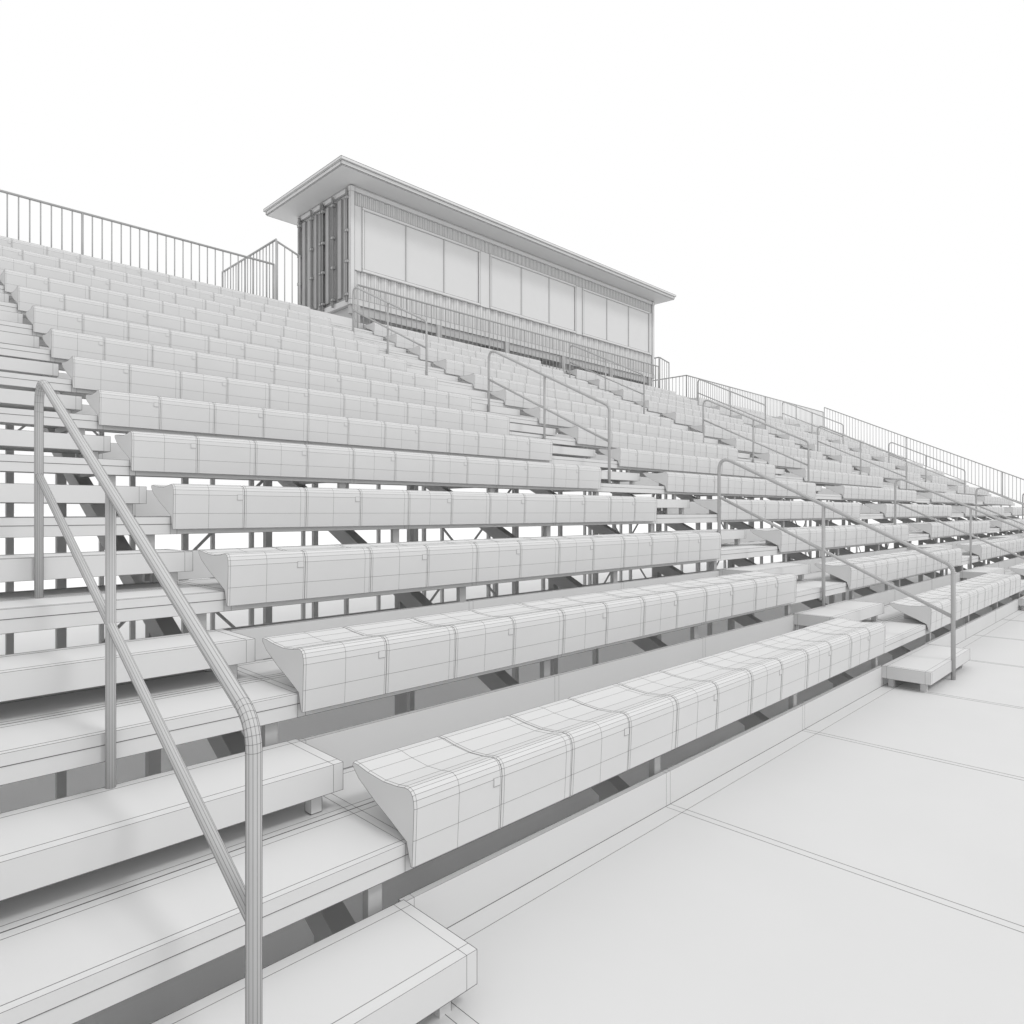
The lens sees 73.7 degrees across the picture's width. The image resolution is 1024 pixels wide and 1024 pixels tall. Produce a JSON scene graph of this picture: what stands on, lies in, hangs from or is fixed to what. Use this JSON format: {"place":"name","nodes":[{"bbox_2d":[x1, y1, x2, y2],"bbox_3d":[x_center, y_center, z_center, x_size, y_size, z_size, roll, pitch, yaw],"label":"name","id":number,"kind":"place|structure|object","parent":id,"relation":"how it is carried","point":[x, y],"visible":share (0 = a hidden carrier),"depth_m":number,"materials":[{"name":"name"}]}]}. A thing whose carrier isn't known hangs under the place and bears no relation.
{"place":"outdoors","nodes":[
{"label":"outdoors","id":0,"kind":"place"},
{"bbox_2d":[0,513,1023,1023],"bbox_3d":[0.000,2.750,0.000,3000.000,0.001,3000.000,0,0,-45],"label":"ground","id":1,"kind":"structure","parent":0,"point":[174,995],"depth_m":9.46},
{"bbox_2d":[0,281,1023,1023],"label":"bleacher grandstand","id":2,"kind":"object","parent":1,"relation":"on","point":[78,949],"visible":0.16,"depth_m":3.47,"materials":[{"name":"paint"}]},
{"bbox_2d":[0,189,274,298],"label":"guardrail fence","id":3,"kind":"object","parent":2,"relation":"on","point":[106,219],"visible":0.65,"depth_m":12.28,"materials":[{"name":"grey metal"}]},
{"bbox_2d":[0,236,309,313],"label":"bleacher bench","id":4,"kind":"object","parent":2,"relation":"on","point":[55,252],"visible":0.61,"depth_m":11.89,"materials":[{"name":"plastic"}]},
{"bbox_2d":[0,245,330,325],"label":"bleacher bench","id":5,"kind":"object","parent":2,"relation":"on","point":[24,255],"visible":0.65,"depth_m":11.22,"materials":[{"name":"plastic"}]},
{"bbox_2d":[0,255,353,339],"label":"bleacher bench","id":6,"kind":"object","parent":2,"relation":"on","point":[9,263],"visible":0.6,"depth_m":10.53,"materials":[{"name":"plastic"}]},
{"bbox_2d":[0,269,378,354],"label":"bleacher bench","id":7,"kind":"object","parent":2,"relation":"on","point":[11,280],"visible":0.8,"depth_m":9.82,"materials":[{"name":"plastic"}]},
{"bbox_2d":[11,286,406,371],"bbox_3d":[-3.902,-2.479,9.969,5.500,0.294,0.428,0,0,-45],"label":"bleacher bench","id":8,"kind":"object","parent":2,"relation":"on","point":[26,299],"visible":0.87,"depth_m":9.20,"materials":[{"name":"plastic"}]},
{"bbox_2d":[25,305,437,389],"bbox_3d":[-3.309,-2.072,9.376,5.500,0.294,0.428,0,0,-45],"label":"bleacher bench","id":9,"kind":"object","parent":2,"relation":"on","point":[44,320],"visible":0.91,"depth_m":8.59,"materials":[{"name":"plastic"}]},
{"bbox_2d":[0,293,476,1023],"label":"aisle stairs","id":10,"kind":"structure","parent":2,"relation":"on","point":[402,963],"depth_m":2.42,"materials":[{"name":"paint"}]},
{"bbox_2d":[34,380,262,1023],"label":"stair handrail","id":11,"kind":"object","parent":10,"relation":"on","point":[247,896],"visible":1,"depth_m":2.17,"materials":[{"name":"grey metal"}]},
{"bbox_2d":[42,328,471,410],"bbox_3d":[-2.716,-1.665,8.784,5.500,0.294,0.428,0,0,-45],"label":"bleacher bench","id":12,"kind":"object","parent":2,"relation":"on","point":[64,344],"visible":0.91,"depth_m":7.96,"materials":[{"name":"plastic"}]},
{"bbox_2d":[224,238,299,304],"bbox_3d":[-5.668,-4.851,15.305,0.572,1.642,2.780,0,0,-45],"label":"landing guardrail","id":13,"kind":"object","parent":2,"relation":"on","point":[276,261],"visible":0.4,"depth_m":14.52,"materials":[{"name":"grey metal"}]},
{"bbox_2d":[62,356,509,434],"bbox_3d":[-2.124,-1.258,8.191,5.500,0.294,0.428,0,0,-45],"label":"bleacher bench","id":14,"kind":"object","parent":2,"relation":"on","point":[89,373],"visible":0.93,"depth_m":7.33,"materials":[{"name":"plastic"}]},
{"bbox_2d":[85,389,552,460],"bbox_3d":[-1.531,-0.851,7.598,5.500,0.294,0.428,0,0,-45],"label":"bleacher bench","id":15,"kind":"object","parent":2,"relation":"on","point":[122,409],"visible":1,"depth_m":6.69,"materials":[{"name":"plastic"}]},
{"bbox_2d":[115,431,600,488],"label":"bleacher bench","id":16,"kind":"object","parent":2,"relation":"on","point":[157,452],"visible":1,"depth_m":6.04,"materials":[{"name":"plastic"}]},
{"bbox_2d":[151,484,656,528],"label":"bleacher bench","id":17,"kind":"object","parent":2,"relation":"on","point":[194,506],"visible":1,"depth_m":5.37,"materials":[{"name":"plastic"}]},
{"bbox_2d":[364,322,540,365],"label":"bleacher bench","id":18,"kind":"object","parent":2,"relation":"on","point":[377,329],"visible":0.59,"depth_m":16.58,"materials":[{"name":"plastic"}]},
{"bbox_2d":[199,531,721,605],"bbox_3d":[0.246,0.370,5.821,5.500,0.294,0.428,0,0,-45],"label":"bleacher bench","id":19,"kind":"object","parent":2,"relation":"on","point":[244,576],"visible":1,"depth_m":4.71,"materials":[{"name":"plastic"}]},
{"bbox_2d":[263,155,675,385],"bbox_3d":[-0.244,-5.822,20.510,13.267,3.544,3.677,0,0,-45],"label":"press box","id":20,"kind":"object","parent":2,"relation":"on","point":[356,222],"visible":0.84,"depth_m":17.55,"materials":[{"name":"paint"}]},
{"bbox_2d":[302,196,344,310],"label":"container doors","id":21,"kind":"structure","parent":20,"relation":"in","point":[339,210],"depth_m":16.26,"materials":[{"name":"metal"}]},
{"bbox_2d":[355,205,651,355],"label":"window frames","id":22,"kind":"structure","parent":20,"relation":"in","point":[484,259],"depth_m":18.42,"materials":[{"name":"paint"}]},
{"bbox_2d":[365,211,647,351],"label":"windows","id":23,"kind":"structure","parent":20,"relation":"in","point":[384,238],"depth_m":18.66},
{"bbox_2d":[385,333,563,375],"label":"bleacher bench","id":24,"kind":"object","parent":2,"relation":"on","point":[399,341],"visible":0.52,"depth_m":15.95,"materials":[{"name":"plastic"}]},
{"bbox_2d":[408,346,587,387],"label":"bleacher bench","id":25,"kind":"object","parent":2,"relation":"on","point":[436,355],"visible":0.69,"depth_m":15.29,"materials":[{"name":"plastic"}]},
{"bbox_2d":[357,284,658,387],"bbox_3d":[0.834,-4.586,19.700,12.240,1.112,0.044,0,0,-45],"label":"guardrail fence","id":26,"kind":"object","parent":2,"relation":"on","point":[468,315],"visible":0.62,"depth_m":18.54,"materials":[{"name":"grey metal"}]},
{"bbox_2d":[433,359,613,399],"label":"bleacher bench","id":27,"kind":"object","parent":2,"relation":"on","point":[453,367],"visible":0.73,"depth_m":14.64,"materials":[{"name":"plastic"}]},
{"bbox_2d":[262,571,796,711],"bbox_3d":[0.839,0.777,5.228,5.500,0.294,0.428,0,0,-45],"label":"bleacher bench","id":28,"kind":"object","parent":2,"relation":"on","point":[323,668],"visible":1,"depth_m":4.05,"materials":[{"name":"plastic"}]},
{"bbox_2d":[460,373,641,412],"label":"bleacher bench","id":29,"kind":"object","parent":2,"relation":"on","point":[478,381],"visible":0.72,"depth_m":14.17,"materials":[{"name":"plastic"}]},
{"bbox_2d":[490,389,670,427],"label":"bleacher bench","id":30,"kind":"object","parent":2,"relation":"on","point":[509,398],"visible":0.91,"depth_m":13.68,"materials":[{"name":"plastic"}]},
{"bbox_2d":[522,407,703,443],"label":"bleacher bench","id":31,"kind":"object","parent":2,"relation":"on","point":[596,422],"visible":0.83,"depth_m":13.19,"materials":[{"name":"plastic"}]},
{"bbox_2d":[353,617,885,867],"bbox_3d":[1.431,1.184,4.636,5.500,0.294,0.428,0,0,-45],"label":"bleacher bench","id":32,"kind":"object","parent":2,"relation":"on","point":[434,797],"visible":1,"depth_m":3.37,"materials":[{"name":"plastic"}]},
{"bbox_2d":[567,369,675,395],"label":"bleacher bench","id":33,"kind":"object","parent":2,"relation":"on","point":[582,375],"visible":0.57,"depth_m":21.47,"materials":[{"name":"plastic"}]},
{"bbox_2d":[588,379,697,404],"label":"bleacher bench","id":34,"kind":"object","parent":2,"relation":"on","point":[610,385],"visible":0.62,"depth_m":20.88,"materials":[{"name":"plastic"}]},
{"bbox_2d":[559,426,737,460],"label":"bleacher bench","id":35,"kind":"object","parent":2,"relation":"on","point":[633,441],"visible":0.85,"depth_m":12.55,"materials":[{"name":"plastic"}]},
{"bbox_2d":[651,357,669,389],"bbox_3d":[4.487,-4.776,25.458,0.692,1.492,2.782,0,0,-45],"label":"landing guardrail","id":36,"kind":"object","parent":2,"relation":"on","point":[659,358],"visible":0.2,"depth_m":24.50,"materials":[{"name":"grey metal"}]},
{"bbox_2d":[611,389,719,414],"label":"bleacher bench","id":37,"kind":"object","parent":2,"relation":"on","point":[628,395],"visible":0.72,"depth_m":20.26,"materials":[{"name":"plastic"}]},
{"bbox_2d":[599,448,775,478],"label":"bleacher bench","id":38,"kind":"object","parent":2,"relation":"on","point":[626,457],"visible":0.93,"depth_m":11.74,"materials":[{"name":"plastic"}]},
{"bbox_2d":[636,400,743,424],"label":"bleacher bench","id":39,"kind":"object","parent":2,"relation":"on","point":[653,406],"visible":0.73,"depth_m":19.68,"materials":[{"name":"plastic"}]},
{"bbox_2d":[662,412,768,435],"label":"bleacher bench","id":40,"kind":"object","parent":2,"relation":"on","point":[684,419],"visible":0.8,"depth_m":19.06,"materials":[{"name":"plastic"}]},
{"bbox_2d":[689,397,764,415],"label":"bleacher bench","id":41,"kind":"object","parent":2,"relation":"on","point":[706,403],"visible":0.59,"depth_m":26.42,"materials":[{"name":"plastic"}]},
{"bbox_2d":[643,472,815,496],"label":"bleacher bench","id":42,"kind":"object","parent":2,"relation":"on","point":[683,482],"visible":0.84,"depth_m":11.18,"materials":[{"name":"plastic"}]},
{"bbox_2d":[652,375,823,425],"bbox_3d":[10.656,-4.586,30.849,13.342,1.112,1.682,0,0,-45],"label":"guardrail fence","id":43,"kind":"object","parent":2,"relation":"on","point":[811,409],"visible":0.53,"depth_m":28.29,"materials":[{"name":"grey metal"}]},
{"bbox_2d":[690,425,794,447],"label":"bleacher bench","id":44,"kind":"object","parent":2,"relation":"on","point":[715,432],"visible":0.88,"depth_m":18.58,"materials":[{"name":"plastic"}]},
{"bbox_2d":[710,406,784,423],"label":"bleacher bench","id":45,"kind":"object","parent":2,"relation":"on","point":[724,411],"visible":0.56,"depth_m":25.83,"materials":[{"name":"plastic"}]},
{"bbox_2d":[731,415,804,431],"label":"bleacher bench","id":46,"kind":"object","parent":2,"relation":"on","point":[772,423],"visible":0.56,"depth_m":25.60,"materials":[{"name":"plastic"}]},
{"bbox_2d":[720,438,822,459],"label":"bleacher bench","id":47,"kind":"object","parent":2,"relation":"on","point":[742,445],"visible":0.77,"depth_m":18.03,"materials":[{"name":"plastic"}]},
{"bbox_2d":[693,499,859,519],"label":"bleacher bench","id":48,"kind":"object","parent":2,"relation":"on","point":[771,509],"visible":0.89,"depth_m":10.59,"materials":[{"name":"plastic"}]},
{"bbox_2d":[754,424,825,440],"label":"bleacher bench","id":49,"kind":"object","parent":2,"relation":"on","point":[790,431],"visible":0.67,"depth_m":24.93,"materials":[{"name":"plastic"}]},
{"bbox_2d":[772,416,827,429],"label":"bleacher bench","id":50,"kind":"object","parent":2,"relation":"on","point":[789,421],"visible":0.66,"depth_m":31.18,"materials":[{"name":"plastic"}]},
{"bbox_2d":[754,453,851,473],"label":"bleacher bench","id":51,"kind":"object","parent":2,"relation":"on","point":[781,460],"visible":0.84,"depth_m":17.48,"materials":[{"name":"plastic"}]},
{"bbox_2d":[777,434,847,449],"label":"bleacher bench","id":52,"kind":"object","parent":2,"relation":"on","point":[811,441],"visible":0.72,"depth_m":24.20,"materials":[{"name":"plastic"}]},
{"bbox_2d":[790,424,845,436],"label":"bleacher bench","id":53,"kind":"object","parent":2,"relation":"on","point":[808,428],"visible":0.55,"depth_m":30.53,"materials":[{"name":"plastic"}]},
{"bbox_2d":[750,524,908,551],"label":"bleacher bench","id":54,"kind":"object","parent":2,"relation":"on","point":[843,535],"visible":0.83,"depth_m":9.99,"materials":[{"name":"plastic"}]},
{"bbox_2d":[787,468,883,486],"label":"bleacher bench","id":55,"kind":"object","parent":2,"relation":"on","point":[823,476],"visible":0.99,"depth_m":16.98,"materials":[{"name":"plastic"}]},
{"bbox_2d":[802,444,870,459],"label":"bleacher bench","id":56,"kind":"object","parent":2,"relation":"on","point":[826,450],"visible":0.8,"depth_m":23.50,"materials":[{"name":"plastic"}]},
{"bbox_2d":[810,431,863,443],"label":"bleacher bench","id":57,"kind":"object","parent":2,"relation":"on","point":[828,436],"visible":0.59,"depth_m":30.14,"materials":[{"name":"plastic"}]},
{"bbox_2d":[830,439,882,451],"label":"bleacher bench","id":58,"kind":"object","parent":2,"relation":"on","point":[851,444],"visible":0.77,"depth_m":29.62,"materials":[{"name":"plastic"}]},
{"bbox_2d":[828,455,894,469],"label":"bleacher bench","id":59,"kind":"object","parent":2,"relation":"on","point":[853,461],"visible":0.85,"depth_m":22.97,"materials":[{"name":"plastic"}]},
{"bbox_2d":[825,485,916,500],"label":"bleacher bench","id":60,"kind":"object","parent":2,"relation":"on","point":[854,492],"visible":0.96,"depth_m":16.23,"materials":[{"name":"plastic"}]},
{"bbox_2d":[851,448,902,458],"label":"bleacher bench","id":61,"kind":"object","parent":2,"relation":"on","point":[873,453],"visible":0.68,"depth_m":28.94,"materials":[{"name":"plastic"}]},
{"bbox_2d":[815,547,961,588],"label":"bleacher bench","id":62,"kind":"object","parent":2,"relation":"on","point":[892,566],"visible":0.88,"depth_m":9.37,"materials":[{"name":"plastic"}]},
{"bbox_2d":[856,467,920,480],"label":"bleacher bench","id":63,"kind":"object","parent":2,"relation":"on","point":[878,472],"visible":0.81,"depth_m":22.35,"materials":[{"name":"plastic"}]},
{"bbox_2d":[873,457,922,467],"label":"bleacher bench","id":64,"kind":"object","parent":2,"relation":"on","point":[897,462],"visible":0.73,"depth_m":28.56,"materials":[{"name":"plastic"}]},
{"bbox_2d":[865,503,951,516],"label":"bleacher bench","id":65,"kind":"object","parent":2,"relation":"on","point":[887,509],"visible":0.92,"depth_m":15.66,"materials":[{"name":"plastic"}]},
{"bbox_2d":[885,479,946,491],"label":"bleacher bench","id":66,"kind":"object","parent":2,"relation":"on","point":[937,487],"visible":0.82,"depth_m":22.08,"materials":[{"name":"plastic"}]},
{"bbox_2d":[896,466,943,476],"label":"bleacher bench","id":67,"kind":"object","parent":2,"relation":"on","point":[921,471],"visible":0.79,"depth_m":27.91,"materials":[{"name":"plastic"}]},
{"bbox_2d":[824,407,1023,503],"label":"end guardrail","id":68,"kind":"object","parent":2,"relation":"attached to","point":[933,456],"visible":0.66,"depth_m":31.39,"materials":[{"name":"grey metal"}]},
{"bbox_2d":[921,475,963,485],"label":"bleacher bench","id":69,"kind":"object","parent":2,"relation":"on","point":[939,479],"visible":0.88,"depth_m":27.26,"materials":[{"name":"plastic"}]},
{"bbox_2d":[917,492,974,502],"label":"bleacher bench","id":70,"kind":"object","parent":2,"relation":"on","point":[961,498],"visible":0.84,"depth_m":21.31,"materials":[{"name":"plastic"}]},
{"bbox_2d":[909,521,989,537],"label":"bleacher bench","id":71,"kind":"object","parent":2,"relation":"on","point":[935,529],"visible":0.88,"depth_m":14.90,"materials":[{"name":"plastic"}]},
{"bbox_2d":[889,573,1020,631],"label":"bleacher bench","id":72,"kind":"object","parent":2,"relation":"on","point":[975,594],"visible":0.93,"depth_m":8.85,"materials":[{"name":"plastic"}]},
{"bbox_2d":[947,485,988,495],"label":"bleacher bench","id":73,"kind":"object","parent":2,"relation":"on","point":[960,489],"visible":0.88,"depth_m":26.79,"materials":[{"name":"plastic"}]},
{"bbox_2d":[952,506,1003,515],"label":"bleacher bench","id":74,"kind":"object","parent":2,"relation":"on","point":[966,510],"visible":0.72,"depth_m":20.69,"materials":[{"name":"plastic"}]},
{"bbox_2d":[956,537,1023,559],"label":"bleacher bench","id":75,"kind":"object","parent":2,"relation":"on","point":[982,550],"visible":0.93,"depth_m":14.25,"materials":[{"name":"plastic"}]},
{"bbox_2d":[977,496,1012,504],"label":"bleacher bench","id":76,"kind":"object","parent":2,"relation":"on","point":[994,500],"visible":0.88,"depth_m":26.21,"materials":[{"name":"plastic"}]},
{"bbox_2d":[984,519,1023,530],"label":"bleacher bench","id":77,"kind":"object","parent":2,"relation":"on","point":[1002,526],"visible":0.79,"depth_m":19.26,"materials":[{"name":"plastic"}]},
{"bbox_2d":[1004,507,1023,514],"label":"bleacher bench","id":78,"kind":"object","parent":2,"relation":"on","point":[1015,510],"visible":0.88,"depth_m":24.63,"materials":[{"name":"plastic"}]},
{"bbox_2d":[1008,563,1023,575],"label":"bleacher bench","id":79,"kind":"object","parent":2,"relation":"on","point":[1018,568],"visible":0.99,"depth_m":12.77,"materials":[{"name":"plastic"}]},
{"bbox_2d":[417,609,1023,1023],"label":"walkway","id":80,"kind":"structure","parent":1,"relation":"on","point":[859,861],"depth_m":2.94,"materials":[{"name":"paint"}]},
{"bbox_2d":[331,326,969,691],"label":"aisle stairs","id":81,"kind":"structure","parent":80,"relation":"on","point":[924,666],"depth_m":7.75,"materials":[{"name":"paint"}]},
{"bbox_2d":[352,287,427,374],"bbox_3d":[-2.467,-3.577,13.528,0.041,2.315,2.541,0,0,-45],"label":"stair handrail","id":82,"kind":"object","parent":81,"relation":"on","point":[415,342],"visible":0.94,"depth_m":13.47,"materials":[{"name":"grey metal"}]},
{"bbox_2d":[488,350,610,483],"bbox_3d":[0.496,-1.542,10.565,0.041,2.315,2.541,0,0,-45],"label":"stair handrail","id":83,"kind":"object","parent":81,"relation":"on","point":[545,376],"visible":0.95,"depth_m":10.53,"materials":[{"name":"grey metal"}]},
{"bbox_2d":[717,458,955,679],"bbox_3d":[3.458,0.493,7.602,0.041,2.315,2.541,0,0,-45],"label":"stair handrail","id":84,"kind":"object","parent":81,"relation":"on","point":[952,615],"visible":0.98,"depth_m":7.44,"materials":[{"name":"grey metal"}]},
{"bbox_2d":[564,376,1023,609],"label":"aisle stairs","id":85,"kind":"structure","parent":80,"relation":"on","point":[972,573],"depth_m":13.15,"materials":[{"name":"paint"}]},
{"bbox_2d":[569,345,644,413],"bbox_3d":[2.527,-3.577,18.522,0.041,2.315,2.541,0,0,-45],"label":"stair handrail","id":86,"kind":"object","parent":85,"relation":"on","point":[605,377],"visible":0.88,"depth_m":18.50,"materials":[{"name":"grey metal"}]},
{"bbox_2d":[702,400,809,482],"bbox_3d":[5.490,-1.542,15.559,0.041,2.315,2.541,0,0,-45],"label":"stair handrail","id":87,"kind":"object","parent":85,"relation":"on","point":[808,454],"visible":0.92,"depth_m":15.53,"materials":[{"name":"grey metal"}]},
{"bbox_2d":[894,478,1023,568],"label":"stair handrail","id":88,"kind":"object","parent":85,"relation":"on","point":[965,505],"visible":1,"depth_m":12.64,"materials":[{"name":"grey metal"}]},
{"bbox_2d":[699,405,1017,539],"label":"aisle stairs","id":89,"kind":"structure","parent":80,"relation":"on","point":[991,537],"depth_m":18.88,"materials":[{"name":"paint"}]},
{"bbox_2d":[697,379,765,428],"bbox_3d":[7.521,-3.577,23.516,0.041,2.315,2.541,0,0,-45],"label":"stair handrail","id":90,"kind":"object","parent":89,"relation":"on","point":[730,400],"visible":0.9,"depth_m":23.49,"materials":[{"name":"grey metal"}]},
{"bbox_2d":[817,426,906,489],"bbox_3d":[10.484,-1.542,20.553,0.041,2.315,2.541,0,0,-45],"label":"stair handrail","id":91,"kind":"object","parent":89,"relation":"on","point":[860,458],"visible":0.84,"depth_m":20.53,"materials":[{"name":"grey metal"}]},
{"bbox_2d":[975,487,1023,524],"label":"stair handrail","id":92,"kind":"object","parent":89,"relation":"on","point":[976,505],"visible":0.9,"depth_m":18.22,"materials":[{"name":"grey metal"}]},
{"bbox_3d":[15.321,-1.090,25.704,1.537,5.493,11.306,0,0,-45],"label":"aisle stairs","id":93,"kind":"object","parent":80,"relation":"on","visible":0},
{"bbox_2d":[782,402,843,443],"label":"stair handrail","id":94,"kind":"object","parent":93,"relation":"on","point":[811,419],"visible":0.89,"depth_m":28.50,"materials":[{"name":"grey metal"}]},
{"bbox_2d":[888,442,965,494],"bbox_3d":[15.479,-1.542,25.548,0.041,2.315,2.541,0,0,-45],"label":"stair handrail","id":95,"kind":"object","parent":93,"relation":"on","point":[889,455],"visible":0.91,"depth_m":25.54,"materials":[{"name":"grey metal"}]},
{"bbox_2d":[0,0,1023,513],"label":"sky","id":96,"kind":"structure","parent":0,"point":[828,195],"materials":[{"name":"white"}]}
]}

